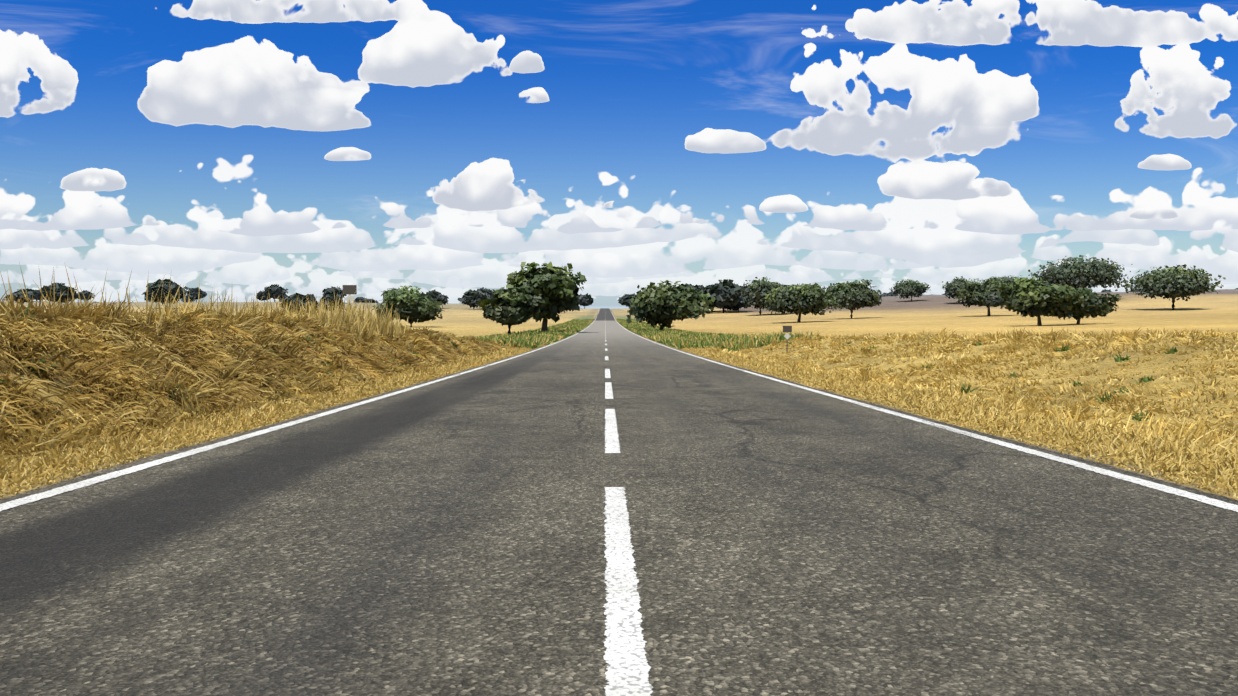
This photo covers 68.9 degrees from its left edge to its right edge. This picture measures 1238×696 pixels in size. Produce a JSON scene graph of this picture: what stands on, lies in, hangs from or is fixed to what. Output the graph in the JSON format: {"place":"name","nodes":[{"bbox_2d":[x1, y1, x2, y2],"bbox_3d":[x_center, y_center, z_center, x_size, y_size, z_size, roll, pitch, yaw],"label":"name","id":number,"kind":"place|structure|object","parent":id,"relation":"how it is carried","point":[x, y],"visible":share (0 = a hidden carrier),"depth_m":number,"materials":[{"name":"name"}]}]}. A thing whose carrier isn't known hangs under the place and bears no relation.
{"place":"outdoors","nodes":[
{"label":"outdoors","id":0,"kind":"place"},
{"bbox_2d":[0,262,407,340],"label":"grass stalks","id":1,"kind":"object","parent":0,"point":[337,316],"depth_m":21.97,"materials":[{"name":"beige plant"}]},
{"bbox_2d":[0,308,1237,695],"bbox_3d":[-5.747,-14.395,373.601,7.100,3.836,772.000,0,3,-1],"label":"road","id":2,"kind":"structure","parent":0,"point":[444,536],"depth_m":3.77,"materials":[{"name":"grey asphalt"}]},
{"bbox_2d":[0,308,1237,695],"bbox_3d":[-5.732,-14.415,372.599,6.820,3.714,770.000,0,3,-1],"label":"road markings","id":3,"kind":"object","parent":2,"relation":"on","point":[628,668],"visible":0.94,"depth_m":4.33,"materials":[{"name":"paint"}]},
{"bbox_2d":[0,289,1237,500],"bbox_3d":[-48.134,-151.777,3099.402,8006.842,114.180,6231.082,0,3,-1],"label":"ground","id":4,"kind":"structure","parent":0,"point":[1128,313],"depth_m":112.51,"materials":[{"name":"beige soil"}]},
{"bbox_2d":[12,289,34,303],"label":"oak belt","id":5,"kind":"object","parent":4,"relation":"on","point":[17,294],"visible":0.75,"depth_m":516.85,"materials":[{"name":"green plant"}]},
{"bbox_2d":[33,290,43,301],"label":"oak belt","id":6,"kind":"object","parent":4,"relation":"on","point":[37,293],"visible":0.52,"depth_m":659.60,"materials":[{"name":"green plant"}]},
{"bbox_2d":[40,283,77,303],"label":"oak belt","id":7,"kind":"object","parent":4,"relation":"on","point":[60,287],"visible":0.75,"depth_m":420.37,"materials":[{"name":"green plant"}]},
{"bbox_2d":[79,290,94,299],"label":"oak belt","id":8,"kind":"object","parent":4,"relation":"on","point":[86,294],"visible":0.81,"depth_m":828.28,"materials":[{"name":"green plant"}]},
{"bbox_2d":[142,279,188,304],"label":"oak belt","id":9,"kind":"object","parent":4,"relation":"on","point":[154,287],"visible":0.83,"depth_m":429.66,"materials":[{"name":"green plant"}]},
{"bbox_2d":[187,287,206,301],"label":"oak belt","id":10,"kind":"object","parent":4,"relation":"on","point":[195,293],"visible":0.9,"depth_m":738.59,"materials":[{"name":"green plant"}]},
{"bbox_2d":[0,289,519,467],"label":"grassy bank","id":11,"kind":"structure","parent":4,"relation":"on","point":[182,358],"depth_m":10.98,"materials":[{"name":"plant"}]},
{"bbox_2d":[257,290,270,301],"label":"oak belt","id":12,"kind":"object","parent":4,"relation":"on","point":[260,295],"visible":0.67,"depth_m":707.55,"materials":[{"name":"green plant"}]},
{"bbox_2d":[0,344,547,497],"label":"grass verge","id":13,"kind":"structure","parent":4,"relation":"on","point":[35,471],"depth_m":8.47,"materials":[{"name":"yellow plant"}]},
{"bbox_2d":[262,284,287,301],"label":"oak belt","id":14,"kind":"object","parent":4,"relation":"on","point":[276,291],"visible":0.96,"depth_m":698.34,"materials":[{"name":"green plant"}]},
{"bbox_2d":[280,293,318,316],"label":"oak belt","id":15,"kind":"object","parent":4,"relation":"on","point":[293,298],"visible":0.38,"depth_m":335.60,"materials":[{"name":"green plant"}]},
{"bbox_2d":[319,294,343,310],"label":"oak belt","id":16,"kind":"object","parent":4,"relation":"on","point":[331,297],"visible":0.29,"depth_m":380.19,"materials":[{"name":"green plant"}]},
{"bbox_2d":[322,286,346,298],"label":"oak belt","id":17,"kind":"object","parent":4,"relation":"on","point":[338,291],"visible":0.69,"depth_m":603.07,"materials":[{"name":"green plant"}]},
{"bbox_2d":[343,285,356,309],"bbox_3d":[-9.751,-1.231,32.743,0.500,2.100,0.066,0,3,-1],"label":"road sign","id":18,"kind":"object","parent":4,"relation":"on","point":[349,289],"visible":0.71,"depth_m":32.67,"materials":[{"name":"grey metal"}]},
{"bbox_2d":[354,297,369,302],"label":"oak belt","id":19,"kind":"object","parent":4,"relation":"on","point":[358,299],"visible":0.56,"depth_m":837.76,"materials":[{"name":"green plant"}]},
{"bbox_2d":[371,285,442,326],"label":"tree","id":20,"kind":"object","parent":4,"relation":"on","point":[410,305],"visible":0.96,"depth_m":184.33,"materials":[{"name":"green plant"}]},
{"bbox_2d":[427,290,444,303],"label":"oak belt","id":21,"kind":"object","parent":4,"relation":"on","point":[438,297],"visible":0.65,"depth_m":467.70,"materials":[{"name":"green plant"}]},
{"bbox_2d":[442,294,448,304],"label":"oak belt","id":22,"kind":"object","parent":4,"relation":"on","point":[446,299],"visible":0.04,"depth_m":502.98,"materials":[{"name":"green plant"}]},
{"bbox_2d":[457,289,486,308],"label":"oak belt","id":23,"kind":"object","parent":4,"relation":"on","point":[470,298],"visible":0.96,"depth_m":470.57,"materials":[{"name":"green plant"}]},
{"bbox_2d":[478,289,493,298],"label":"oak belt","id":24,"kind":"object","parent":4,"relation":"on","point":[488,294],"visible":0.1,"depth_m":499.73,"materials":[{"name":"green plant"}]},
{"bbox_2d":[477,287,532,332],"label":"oak","id":25,"kind":"object","parent":4,"relation":"on","point":[508,307],"visible":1,"depth_m":92.85,"materials":[{"name":"green plant"}]},
{"bbox_2d":[503,262,586,331],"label":"oak","id":26,"kind":"object","parent":4,"relation":"on","point":[554,290],"visible":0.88,"depth_m":111.21,"materials":[{"name":"green plant"}]},
{"bbox_2d":[577,294,584,303],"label":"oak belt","id":27,"kind":"object","parent":4,"relation":"on","point":[580,299],"visible":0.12,"depth_m":668.31,"materials":[{"name":"green plant"}]},
{"bbox_2d":[580,293,593,308],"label":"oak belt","id":28,"kind":"object","parent":4,"relation":"on","point":[588,301],"visible":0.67,"depth_m":690.64,"materials":[{"name":"green plant"}]},
{"bbox_2d":[0,304,1179,420],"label":"green weeds","id":29,"kind":"object","parent":4,"relation":"on","point":[1120,359],"visible":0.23,"depth_m":13.73,"materials":[{"name":"green plant"}]},
{"bbox_2d":[621,293,636,306],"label":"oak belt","id":30,"kind":"object","parent":4,"relation":"on","point":[626,300],"visible":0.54,"depth_m":646.68,"materials":[{"name":"green plant"}]},
{"bbox_2d":[460,319,820,351],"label":"verge grass","id":31,"kind":"structure","parent":4,"relation":"on","point":[533,338],"depth_m":60.14,"materials":[{"name":"green plant"}]},
{"bbox_2d":[626,280,715,329],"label":"oak","id":32,"kind":"object","parent":4,"relation":"on","point":[662,305],"visible":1,"depth_m":119.46,"materials":[{"name":"green plant"}]},
{"bbox_2d":[681,284,702,292],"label":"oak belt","id":33,"kind":"object","parent":4,"relation":"on","point":[690,285],"visible":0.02,"depth_m":382.42,"materials":[{"name":"green plant"}]},
{"bbox_2d":[686,283,704,292],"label":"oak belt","id":34,"kind":"object","parent":4,"relation":"on","point":[699,286],"visible":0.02,"depth_m":401.26,"materials":[{"name":"green plant"}]},
{"bbox_2d":[702,279,743,312],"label":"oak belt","id":35,"kind":"object","parent":4,"relation":"on","point":[725,292],"visible":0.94,"depth_m":387.01,"materials":[{"name":"green plant"}]},
{"bbox_2d":[725,300,745,310],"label":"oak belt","id":36,"kind":"object","parent":4,"relation":"on","point":[737,306],"visible":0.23,"depth_m":397.85,"materials":[{"name":"green plant"}]},
{"bbox_2d":[741,277,783,314],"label":"oak","id":37,"kind":"object","parent":4,"relation":"on","point":[755,292],"visible":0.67,"depth_m":333.35,"materials":[{"name":"green plant"}]},
{"bbox_2d":[769,282,802,313],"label":"oak","id":38,"kind":"object","parent":4,"relation":"on","point":[787,286],"depth_m":346.59,"materials":[{"name":"green plant"}]},
{"bbox_2d":[783,326,791,352],"bbox_3d":[6.815,-0.202,36.596,0.366,1.398,0.066,0,3,-1],"label":"road sign","id":39,"kind":"object","parent":4,"relation":"on","point":[787,329],"visible":0.94,"depth_m":36.54,"materials":[{"name":"grey metal"}]},
{"bbox_2d":[760,283,841,322],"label":"oak","id":40,"kind":"object","parent":4,"relation":"on","point":[804,299],"visible":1,"depth_m":211.11,"materials":[{"name":"green plant"}]},
{"bbox_2d":[822,279,881,318],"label":"oak","id":41,"kind":"object","parent":4,"relation":"on","point":[852,296],"visible":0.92,"depth_m":240.60,"materials":[{"name":"green plant"}]},
{"bbox_2d":[889,279,929,300],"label":"oak","id":42,"kind":"object","parent":4,"relation":"on","point":[908,288],"visible":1,"depth_m":453.72,"materials":[{"name":"green plant"}]},
{"bbox_2d":[658,326,1237,455],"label":"bank grass","id":43,"kind":"structure","parent":4,"relation":"on","point":[953,341],"depth_m":17.39,"materials":[{"name":"yellow plant"}]},
{"bbox_2d":[662,343,1237,497],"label":"grass verge","id":44,"kind":"structure","parent":4,"relation":"on","point":[1170,456],"depth_m":8.69,"materials":[{"name":"yellow plant"}]},
{"bbox_2d":[942,276,982,303],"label":"oak","id":45,"kind":"object","parent":4,"relation":"on","point":[952,287],"visible":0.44,"depth_m":415.36,"materials":[{"name":"green plant"}]},
{"bbox_2d":[954,279,1012,315],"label":"oak","id":46,"kind":"object","parent":4,"relation":"on","point":[984,294],"visible":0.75,"depth_m":206.80,"materials":[{"name":"green plant"}]},
{"bbox_2d":[982,275,1020,284],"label":"oak","id":47,"kind":"object","parent":4,"relation":"on","point":[1007,280],"visible":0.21,"depth_m":409.36,"materials":[{"name":"green plant"}]},
{"bbox_2d":[996,277,1083,325],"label":"oak","id":48,"kind":"object","parent":4,"relation":"on","point":[1032,297],"visible":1,"depth_m":122.26,"materials":[{"name":"green plant"}]},
{"bbox_2d":[1028,255,1132,291],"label":"oak","id":49,"kind":"object","parent":4,"relation":"on","point":[1081,273],"visible":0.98,"depth_m":357.38,"materials":[{"name":"green plant"}]},
{"bbox_2d":[1049,287,1121,324],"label":"oak","id":50,"kind":"object","parent":4,"relation":"on","point":[1093,304],"visible":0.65,"depth_m":124.38,"materials":[{"name":"green plant"}]},
{"bbox_2d":[1115,264,1225,309],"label":"oak","id":51,"kind":"object","parent":4,"relation":"on","point":[1173,282],"visible":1,"depth_m":281.94,"materials":[{"name":"green plant"}]},
{"bbox_2d":[0,0,1237,308],"label":"sky","id":52,"kind":"structure","parent":0,"point":[241,148],"materials":[{"name":"blue"}]}
]}

